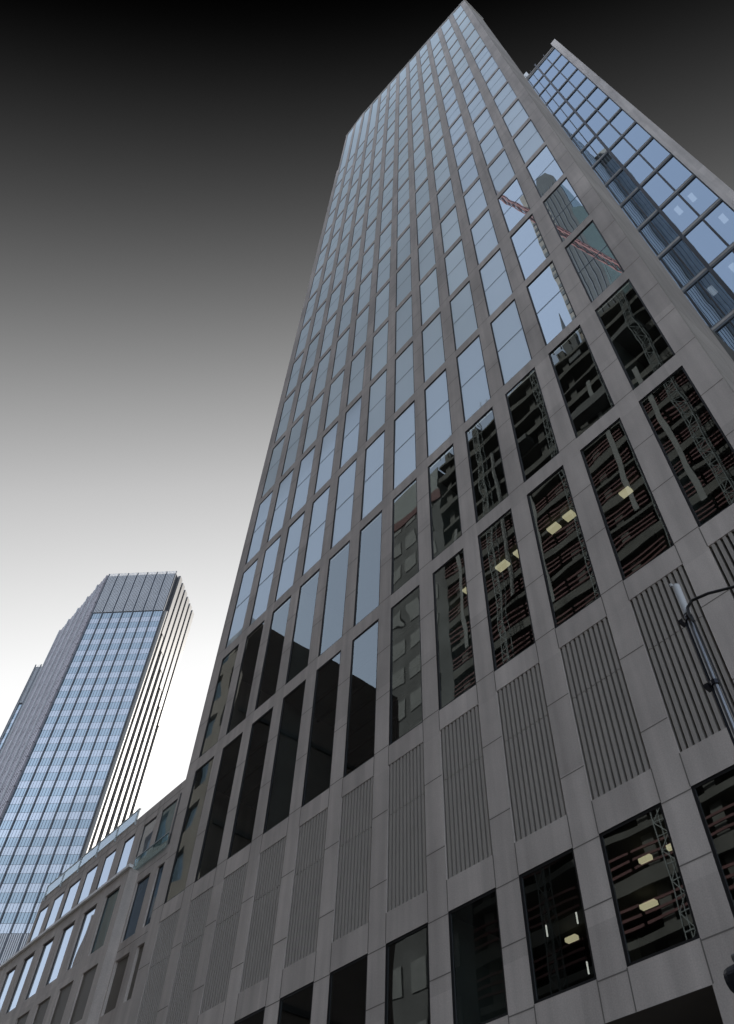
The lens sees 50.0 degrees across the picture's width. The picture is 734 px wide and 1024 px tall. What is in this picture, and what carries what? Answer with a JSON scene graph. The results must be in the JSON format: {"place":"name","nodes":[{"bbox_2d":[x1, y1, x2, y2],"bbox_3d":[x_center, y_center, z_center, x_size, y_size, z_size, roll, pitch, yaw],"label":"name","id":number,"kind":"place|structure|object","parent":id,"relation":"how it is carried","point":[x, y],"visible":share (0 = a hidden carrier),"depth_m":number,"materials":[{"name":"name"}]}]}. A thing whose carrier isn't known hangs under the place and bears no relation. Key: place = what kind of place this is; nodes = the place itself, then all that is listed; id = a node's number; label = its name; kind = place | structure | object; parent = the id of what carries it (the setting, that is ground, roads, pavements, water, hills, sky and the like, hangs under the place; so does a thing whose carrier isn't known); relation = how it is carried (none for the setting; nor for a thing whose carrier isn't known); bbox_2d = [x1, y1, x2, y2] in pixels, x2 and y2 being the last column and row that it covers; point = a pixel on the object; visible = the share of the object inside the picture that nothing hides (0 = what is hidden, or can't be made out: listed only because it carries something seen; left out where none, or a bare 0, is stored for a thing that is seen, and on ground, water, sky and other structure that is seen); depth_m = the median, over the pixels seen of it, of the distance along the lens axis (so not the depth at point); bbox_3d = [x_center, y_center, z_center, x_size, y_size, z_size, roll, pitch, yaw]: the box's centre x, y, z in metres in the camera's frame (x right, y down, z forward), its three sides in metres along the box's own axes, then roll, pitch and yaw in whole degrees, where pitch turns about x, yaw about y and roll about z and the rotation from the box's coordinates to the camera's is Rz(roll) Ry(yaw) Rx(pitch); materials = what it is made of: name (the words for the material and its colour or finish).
{"place":"outdoors","nodes":[
{"label":"outdoors","id":0,"kind":"place"},
{"bbox_2d":[0,664,41,753],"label":"slab tower","id":1,"kind":"structure","parent":0,"point":[18,706],"depth_m":212.95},
{"bbox_2d":[0,571,193,964],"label":"glass tower","id":2,"kind":"structure","parent":0,"point":[76,754],"depth_m":150.72,"materials":[{"name":"blue glass"}]},
{"bbox_2d":[0,779,254,1023],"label":"podium building","id":3,"kind":"structure","parent":0,"point":[76,958],"depth_m":20.75,"materials":[{"name":"grey stone"}]},
{"bbox_2d":[6,954,33,1013],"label":"window","id":4,"kind":"structure","parent":3,"relation":"in","point":[14,999],"depth_m":22.59,"materials":[{"name":"blue glass"}]},
{"bbox_2d":[25,938,53,999],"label":"window","id":5,"kind":"structure","parent":3,"relation":"in","point":[46,949],"depth_m":21.97,"materials":[{"name":"blue glass"}]},
{"bbox_2d":[46,922,74,984],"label":"window","id":6,"kind":"structure","parent":3,"relation":"in","point":[64,941],"depth_m":21.33,"materials":[{"name":"blue glass"}]},
{"bbox_2d":[67,905,96,970],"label":"window","id":7,"kind":"structure","parent":3,"relation":"in","point":[88,917],"depth_m":20.70,"materials":[{"name":"blue glass"}]},
{"bbox_2d":[91,888,119,953],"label":"window","id":8,"kind":"structure","parent":3,"relation":"in","point":[102,930],"depth_m":20.06,"materials":[{"name":"grey glass"}]},
{"bbox_2d":[123,875,149,940],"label":"window","id":9,"kind":"structure","parent":3,"relation":"in","point":[142,885],"depth_m":19.58,"materials":[{"name":"glass"}]},
{"bbox_2d":[133,816,156,866],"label":"window","id":10,"kind":"structure","parent":3,"relation":"in","point":[148,828],"depth_m":21.44,"materials":[{"name":"grey glass"}]},
{"bbox_2d":[152,799,177,852],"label":"window","id":11,"kind":"structure","parent":3,"relation":"in","point":[164,827],"depth_m":20.92,"materials":[{"name":"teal glass"}]},
{"bbox_2d":[0,0,733,818],"label":"sky","id":12,"kind":"structure","parent":0,"point":[168,168],"materials":[{"name":"grey"}]},
{"bbox_2d":[524,39,733,350],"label":"office wing","id":13,"kind":"structure","parent":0,"point":[673,198],"depth_m":40.53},
{"bbox_2d":[624,123,650,149],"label":"window","id":14,"kind":"structure","parent":13,"relation":"in","point":[636,136],"depth_m":46.04,"materials":[{"name":"blue glass"}]},
{"bbox_2d":[625,154,652,183],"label":"window","id":15,"kind":"structure","parent":13,"relation":"in","point":[638,167],"depth_m":43.38,"materials":[{"name":"blue glass"}]},
{"bbox_2d":[641,221,667,253],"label":"window","id":16,"kind":"structure","parent":13,"relation":"in","point":[652,235],"depth_m":37.76,"materials":[{"name":"blue glass"}]},
{"bbox_2d":[640,138,669,168],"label":"window","id":17,"kind":"structure","parent":13,"relation":"in","point":[653,152],"depth_m":42.87,"materials":[{"name":"blue glass"}]},
{"bbox_2d":[642,173,673,205],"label":"window","id":18,"kind":"structure","parent":13,"relation":"in","point":[655,187],"depth_m":40.22,"materials":[{"name":"blue glass"}]},
{"bbox_2d":[650,212,677,243],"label":"window","id":19,"kind":"structure","parent":13,"relation":"in","point":[664,228],"depth_m":37.48,"materials":[{"name":"blue glass"}]},
{"bbox_2d":[657,156,691,189],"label":"window","id":20,"kind":"structure","parent":13,"relation":"in","point":[672,171],"depth_m":39.72,"materials":[{"name":"blue glass"}]},
{"bbox_2d":[662,249,692,286],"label":"window","id":21,"kind":"structure","parent":13,"relation":"in","point":[682,274],"depth_m":34.58,"materials":[{"name":"blue glass"}]},
{"bbox_2d":[661,195,698,232],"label":"window","id":22,"kind":"structure","parent":13,"relation":"in","point":[680,214],"depth_m":37.01,"materials":[{"name":"blue glass"}]},
{"bbox_2d":[672,239,704,275],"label":"window","id":23,"kind":"structure","parent":13,"relation":"in","point":[692,262],"depth_m":34.30,"materials":[{"name":"blue glass"}]},
{"bbox_2d":[679,177,717,214],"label":"window","id":24,"kind":"structure","parent":13,"relation":"in","point":[697,195],"depth_m":36.52,"materials":[{"name":"blue glass"}]},
{"bbox_2d":[686,282,723,325],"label":"window","id":25,"kind":"structure","parent":13,"relation":"in","point":[705,304],"depth_m":31.41,"materials":[{"name":"blue glass"}]},
{"bbox_2d":[684,220,727,263],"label":"window","id":26,"kind":"structure","parent":13,"relation":"in","point":[701,237],"depth_m":33.87,"materials":[{"name":"blue glass"}]},
{"bbox_2d":[698,271,733,314],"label":"window","id":27,"kind":"structure","parent":13,"relation":"in","point":[720,296],"depth_m":31.17,"materials":[{"name":"blue glass"}]},
{"bbox_2d":[704,201,733,244],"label":"window","id":28,"kind":"structure","parent":13,"relation":"in","point":[721,218],"depth_m":33.68,"materials":[{"name":"blue glass"}]},
{"bbox_2d":[712,251,733,292],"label":"window","id":29,"kind":"structure","parent":13,"relation":"in","point":[724,269],"depth_m":31.54,"materials":[{"name":"blue glass"}]},
{"bbox_3d":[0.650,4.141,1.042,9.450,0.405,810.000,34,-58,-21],"label":"pavement","id":30,"kind":"structure","parent":0,"visible":0},
{"bbox_2d":[669,583,733,992],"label":"lamp post","id":31,"kind":"object","parent":30,"relation":"on","point":[714,684],"visible":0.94,"depth_m":6.21,"materials":[{"name":"metal"}]},
{"label":"ground","id":32,"kind":"structure","parent":0,"visible":0},
{"bbox_2d":[125,0,733,1023],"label":"office tower","id":33,"kind":"structure","parent":32,"relation":"on","point":[463,750],"depth_m":15.74,"materials":[{"name":"grey concrete"}]},
{"bbox_2d":[195,733,242,881],"bbox_3d":[-3.492,6.980,18.874,0.040,3.574,0.934,34,-58,-21],"label":"window","id":34,"kind":"structure","parent":33,"relation":"in","point":[240,735],"depth_m":19.07,"materials":[{"name":"black metal"}]},
{"bbox_2d":[225,559,257,648],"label":"window","id":35,"kind":"structure","parent":33,"relation":"in","point":[238,619],"depth_m":25.78,"materials":[{"name":"glass"}]},
{"bbox_2d":[228,708,272,858],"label":"window","id":36,"kind":"structure","parent":33,"relation":"in","point":[234,829],"depth_m":18.37,"materials":[{"name":"metal"}]},
{"bbox_2d":[245,491,272,564],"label":"window","id":37,"kind":"structure","parent":33,"relation":"in","point":[258,532],"depth_m":28.94,"materials":[{"name":"glass"}]},
{"bbox_2d":[250,536,280,624],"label":"window","id":38,"kind":"structure","parent":33,"relation":"in","point":[266,576],"depth_m":25.11,"materials":[{"name":"glass"}]},
{"bbox_2d":[261,436,284,497],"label":"window","id":39,"kind":"structure","parent":33,"relation":"in","point":[276,453],"depth_m":32.13,"materials":[{"name":"blue glass"}]},
{"bbox_2d":[267,469,293,541],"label":"window","id":40,"kind":"structure","parent":33,"relation":"in","point":[284,487],"depth_m":28.29,"materials":[{"name":"glass"}]},
{"bbox_2d":[263,680,305,833],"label":"window","id":41,"kind":"structure","parent":33,"relation":"in","point":[277,747],"depth_m":17.72,"materials":[{"name":"glass"}]},
{"bbox_2d":[275,511,304,600],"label":"window","id":42,"kind":"structure","parent":33,"relation":"in","point":[286,579],"depth_m":24.45,"materials":[{"name":"glass"}]},
{"bbox_2d":[281,415,303,475],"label":"window","id":43,"kind":"structure","parent":33,"relation":"in","point":[291,453],"depth_m":31.47,"materials":[{"name":"blue glass"}]},
{"bbox_2d":[290,446,314,518],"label":"window","id":44,"kind":"structure","parent":33,"relation":"in","point":[302,486],"depth_m":27.61,"materials":[{"name":"glass"}]},
{"bbox_2d":[293,370,312,421],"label":"window","id":45,"kind":"structure","parent":33,"relation":"in","point":[304,388],"depth_m":34.64,"materials":[{"name":"blue glass"}]},
{"bbox_2d":[302,393,323,453],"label":"window","id":46,"kind":"structure","parent":33,"relation":"in","point":[315,410],"depth_m":30.82,"materials":[{"name":"blue glass"}]},
{"bbox_2d":[302,486,329,575],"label":"window","id":47,"kind":"structure","parent":33,"relation":"in","point":[314,546],"depth_m":23.80,"materials":[{"name":"glass"}]},
{"bbox_2d":[302,651,340,806],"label":"window","id":48,"kind":"structure","parent":33,"relation":"in","point":[317,676],"depth_m":17.04,"materials":[{"name":"metal"}]},
{"bbox_2d":[312,350,330,400],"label":"window","id":49,"kind":"structure","parent":33,"relation":"in","point":[322,370],"depth_m":33.99,"materials":[{"name":"blue glass"}]},
{"bbox_2d":[314,422,337,494],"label":"window","id":50,"kind":"structure","parent":33,"relation":"in","point":[325,466],"depth_m":26.96,"materials":[{"name":"glass"}]},
{"bbox_2d":[324,371,343,429],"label":"window","id":51,"kind":"structure","parent":33,"relation":"in","point":[334,400],"depth_m":30.14,"materials":[{"name":"blue glass"}]},
{"bbox_2d":[331,328,349,379],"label":"window","id":52,"kind":"structure","parent":33,"relation":"in","point":[341,348],"depth_m":33.33,"materials":[{"name":"blue glass"}]},
{"bbox_2d":[331,459,356,548],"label":"window","id":53,"kind":"structure","parent":33,"relation":"in","point":[346,481],"depth_m":23.12,"materials":[{"name":"glass"}]},
{"bbox_2d":[327,954,367,1023],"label":"window","id":54,"kind":"structure","parent":33,"relation":"in","point":[364,957],"depth_m":11.98,"materials":[{"name":"metal"}]},
{"bbox_2d":[340,396,361,467],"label":"window","id":55,"kind":"structure","parent":33,"relation":"in","point":[349,444],"depth_m":26.29,"materials":[{"name":"glass"}]},
{"bbox_2d":[346,346,365,406],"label":"window","id":56,"kind":"structure","parent":33,"relation":"in","point":[357,365],"depth_m":29.48,"materials":[{"name":"blue glass"}]},
{"bbox_2d":[352,306,368,355],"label":"window","id":57,"kind":"structure","parent":33,"relation":"in","point":[360,336],"depth_m":32.63,"materials":[{"name":"blue glass"}]},
{"bbox_2d":[344,619,378,776],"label":"window","id":58,"kind":"structure","parent":33,"relation":"in","point":[353,647],"depth_m":16.33,"materials":[{"name":"metal"}]},
{"bbox_2d":[361,431,384,519],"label":"window","id":59,"kind":"structure","parent":33,"relation":"in","point":[374,454],"depth_m":22.45,"materials":[{"name":"glass"}]},
{"bbox_2d":[366,369,386,441],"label":"window","id":60,"kind":"structure","parent":33,"relation":"in","point":[377,394],"depth_m":25.64,"materials":[{"name":"blue glass"}]},
{"bbox_2d":[370,322,387,380],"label":"window","id":61,"kind":"structure","parent":33,"relation":"in","point":[380,340],"depth_m":28.82,"materials":[{"name":"blue glass"}]},
{"bbox_2d":[373,282,389,332],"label":"window","id":62,"kind":"structure","parent":33,"relation":"in","point":[382,300],"depth_m":31.98,"materials":[{"name":"blue glass"}]},
{"bbox_2d":[285,5,497,397],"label":"window","id":63,"kind":"structure","parent":33,"relation":"in","point":[458,128],"depth_m":48.22,"materials":[{"name":"blue glass"}]},
{"bbox_2d":[396,227,410,269],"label":"window","id":64,"kind":"structure","parent":33,"relation":"in","point":[403,244],"depth_m":34.48,"materials":[{"name":"blue glass"}]},
{"bbox_2d":[394,342,413,412],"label":"window","id":65,"kind":"structure","parent":33,"relation":"in","point":[404,364],"depth_m":24.96,"materials":[{"name":"blue glass"}]},
{"bbox_2d":[395,295,412,353],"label":"window","id":66,"kind":"structure","parent":33,"relation":"in","point":[404,322],"depth_m":28.12,"materials":[{"name":"blue glass"}]},
{"bbox_2d":[396,258,411,306],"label":"window","id":67,"kind":"structure","parent":33,"relation":"in","point":[403,277],"depth_m":31.33,"materials":[{"name":"blue glass"}]},
{"bbox_2d":[393,400,415,489],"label":"window","id":68,"kind":"structure","parent":33,"relation":"in","point":[404,424],"depth_m":21.79,"materials":[{"name":"glass"}]},
{"bbox_2d":[389,586,422,745],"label":"window","id":69,"kind":"structure","parent":33,"relation":"in","point":[392,609],"depth_m":15.66,"materials":[{"name":"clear glass"}]},
{"bbox_2d":[385,923,430,1023],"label":"window","id":70,"kind":"structure","parent":33,"relation":"in","point":[425,926],"depth_m":11.24,"materials":[{"name":"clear glass"}]},
{"bbox_2d":[416,204,432,244],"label":"window","id":71,"kind":"structure","parent":33,"relation":"in","point":[424,221],"depth_m":33.82,"materials":[{"name":"blue glass"}]},
{"bbox_2d":[418,232,435,280],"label":"window","id":72,"kind":"structure","parent":33,"relation":"in","point":[426,252],"depth_m":30.66,"materials":[{"name":"blue glass"}]},
{"bbox_2d":[420,268,439,325],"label":"window","id":73,"kind":"structure","parent":33,"relation":"in","point":[429,292],"depth_m":27.48,"materials":[{"name":"blue glass"}]},
{"bbox_2d":[422,312,444,382],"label":"window","id":74,"kind":"structure","parent":33,"relation":"in","point":[432,335],"depth_m":24.31,"materials":[{"name":"blue glass"}]},
{"bbox_2d":[424,369,451,456],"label":"window","id":75,"kind":"structure","parent":33,"relation":"in","point":[437,406],"depth_m":21.13,"materials":[{"name":"glass"}]},
{"bbox_2d":[437,179,454,218],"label":"window","id":76,"kind":"structure","parent":33,"relation":"in","point":[445,198],"depth_m":33.17,"materials":[{"name":"blue glass"}]},
{"bbox_2d":[440,206,460,252],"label":"window","id":77,"kind":"structure","parent":33,"relation":"in","point":[450,227],"depth_m":30.01,"materials":[{"name":"blue glass"}]},
{"bbox_2d":[433,549,475,709],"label":"window","id":78,"kind":"structure","parent":33,"relation":"in","point":[462,551],"depth_m":15.02,"materials":[{"name":"metal"}]},
{"bbox_2d":[444,239,468,295],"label":"window","id":79,"kind":"structure","parent":33,"relation":"in","point":[455,261],"depth_m":26.81,"materials":[{"name":"blue glass"}]},
{"bbox_2d":[450,281,477,350],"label":"window","id":80,"kind":"structure","parent":33,"relation":"in","point":[463,315],"depth_m":23.64,"materials":[{"name":"blue glass"}]},
{"bbox_2d":[458,153,478,192],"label":"window","id":81,"kind":"structure","parent":33,"relation":"in","point":[468,172],"depth_m":32.51,"materials":[{"name":"glass"}]},
{"bbox_2d":[456,335,490,422],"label":"window","id":82,"kind":"structure","parent":33,"relation":"in","point":[474,386],"depth_m":20.45,"materials":[{"name":"glass"}]},
{"bbox_2d":[463,178,487,224],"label":"window","id":83,"kind":"structure","parent":33,"relation":"in","point":[475,201],"depth_m":29.33,"materials":[{"name":"glass"}]},
{"bbox_2d":[449,888,507,1023],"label":"window","id":84,"kind":"structure","parent":33,"relation":"in","point":[455,1009],"depth_m":10.37,"materials":[{"name":"metal"}]},
{"bbox_2d":[470,209,498,264],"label":"window","id":85,"kind":"structure","parent":33,"relation":"in","point":[484,237],"depth_m":26.18,"materials":[{"name":"glass"}]},
{"bbox_2d":[465,407,508,522],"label":"window","id":86,"kind":"structure","parent":33,"relation":"in","point":[469,456],"depth_m":17.65,"materials":[{"name":"metal"}]},
{"bbox_2d":[480,127,503,165],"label":"window","id":87,"kind":"structure","parent":33,"relation":"in","point":[492,144],"depth_m":31.84,"materials":[{"name":"glass"}]},
{"bbox_2d":[479,249,512,315],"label":"window","id":88,"kind":"structure","parent":33,"relation":"in","point":[496,285],"depth_m":22.99,"materials":[{"name":"glass"}]},
{"bbox_2d":[488,150,514,194],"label":"window","id":89,"kind":"structure","parent":33,"relation":"in","point":[501,171],"depth_m":28.67,"materials":[{"name":"glass"}]},
{"bbox_2d":[494,83,516,114],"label":"window","id":90,"kind":"structure","parent":33,"relation":"in","point":[506,96],"depth_m":34.36,"materials":[{"name":"glass"}]},
{"bbox_2d":[478,509,535,671],"bbox_3d":[2.492,1.305,14.261,0.040,3.574,0.934,34,-58,-21],"label":"window","id":91,"kind":"structure","parent":33,"relation":"in","point":[479,537],"depth_m":14.33,"materials":[{"name":"metal"}]},
{"bbox_2d":[490,299,531,384],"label":"window","id":92,"kind":"structure","parent":33,"relation":"in","point":[511,344],"depth_m":19.80,"materials":[{"name":"glass"}]},
{"bbox_2d":[498,178,529,232],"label":"window","id":93,"kind":"structure","parent":33,"relation":"in","point":[513,203],"depth_m":25.49,"materials":[{"name":"glass"}]},
{"bbox_2d":[503,99,528,136],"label":"window","id":94,"kind":"structure","parent":33,"relation":"in","point":[516,116],"depth_m":31.20,"materials":[{"name":"glass"}]},
{"bbox_2d":[513,120,544,163],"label":"window","id":95,"kind":"structure","parent":33,"relation":"in","point":[529,139],"depth_m":28.01,"materials":[{"name":"glass"}]},
{"bbox_2d":[510,214,549,280],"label":"window","id":96,"kind":"structure","parent":33,"relation":"in","point":[530,248],"depth_m":22.31,"materials":[{"name":"glass"}]},
{"bbox_2d":[506,368,558,481],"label":"window","id":97,"kind":"structure","parent":33,"relation":"in","point":[515,435],"depth_m":16.96,"materials":[{"name":"black metal"}]},
{"bbox_2d":[526,145,563,197],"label":"window","id":98,"kind":"structure","parent":33,"relation":"in","point":[544,170],"depth_m":24.84,"materials":[{"name":"glass"}]},
{"bbox_2d":[527,261,576,344],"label":"window","id":99,"kind":"structure","parent":33,"relation":"in","point":[553,309],"depth_m":19.13,"materials":[{"name":"glass"}]},
{"bbox_2d":[519,848,596,1003],"bbox_3d":[2.280,4.962,9.488,0.040,1.531,0.934,34,-58,-21],"label":"window","id":100,"kind":"structure","parent":33,"relation":"in","point":[535,990],"depth_m":9.59,"materials":[{"name":"metal"}]},
{"bbox_2d":[527,466,600,628],"bbox_3d":[3.347,0.494,13.602,0.040,3.574,0.934,34,-58,-21],"label":"window","id":101,"kind":"structure","parent":33,"relation":"in","point":[528,496],"depth_m":13.65,"materials":[{"name":"metal"}]},
{"bbox_2d":[543,177,589,241],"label":"window","id":102,"kind":"structure","parent":33,"relation":"in","point":[566,211],"depth_m":21.65,"materials":[{"name":"glass"}]},
{"bbox_2d":[549,325,614,437],"bbox_3d":[4.342,-2.736,16.101,0.040,3.574,0.934,34,-58,-21],"label":"window","id":103,"kind":"structure","parent":33,"relation":"in","point":[579,327],"depth_m":16.27,"materials":[{"name":"black metal"}]},
{"bbox_2d":[565,220,624,302],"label":"window","id":104,"kind":"structure","parent":33,"relation":"in","point":[596,266],"depth_m":18.47,"materials":[{"name":"glass"}]},
{"bbox_2d":[581,418,673,580],"bbox_3d":[4.202,-0.317,12.943,0.040,3.574,0.934,34,-58,-21],"label":"window","id":105,"kind":"structure","parent":33,"relation":"in","point":[619,420],"depth_m":12.98,"materials":[{"name":"black glass"}]},
{"bbox_2d":[595,280,675,389],"bbox_3d":[5.197,-3.547,15.442,0.040,3.574,0.934,34,-58,-21],"label":"window","id":106,"kind":"structure","parent":33,"relation":"in","point":[628,281],"depth_m":15.60,"materials":[{"name":"black glass"}]},
{"bbox_2d":[599,803,699,966],"bbox_3d":[3.135,4.151,8.829,0.040,1.531,0.934,34,-58,-21],"label":"window","id":107,"kind":"structure","parent":33,"relation":"in","point":[627,954],"depth_m":8.90,"materials":[{"name":"metal"}]},
{"bbox_2d":[639,366,733,526],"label":"window","id":108,"kind":"structure","parent":33,"relation":"in","point":[681,368],"depth_m":12.50,"materials":[{"name":"black metal"}]},
{"bbox_2d":[691,765,733,915],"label":"window","id":109,"kind":"structure","parent":33,"relation":"in","point":[694,788],"depth_m":8.58,"materials":[{"name":"black metal"}]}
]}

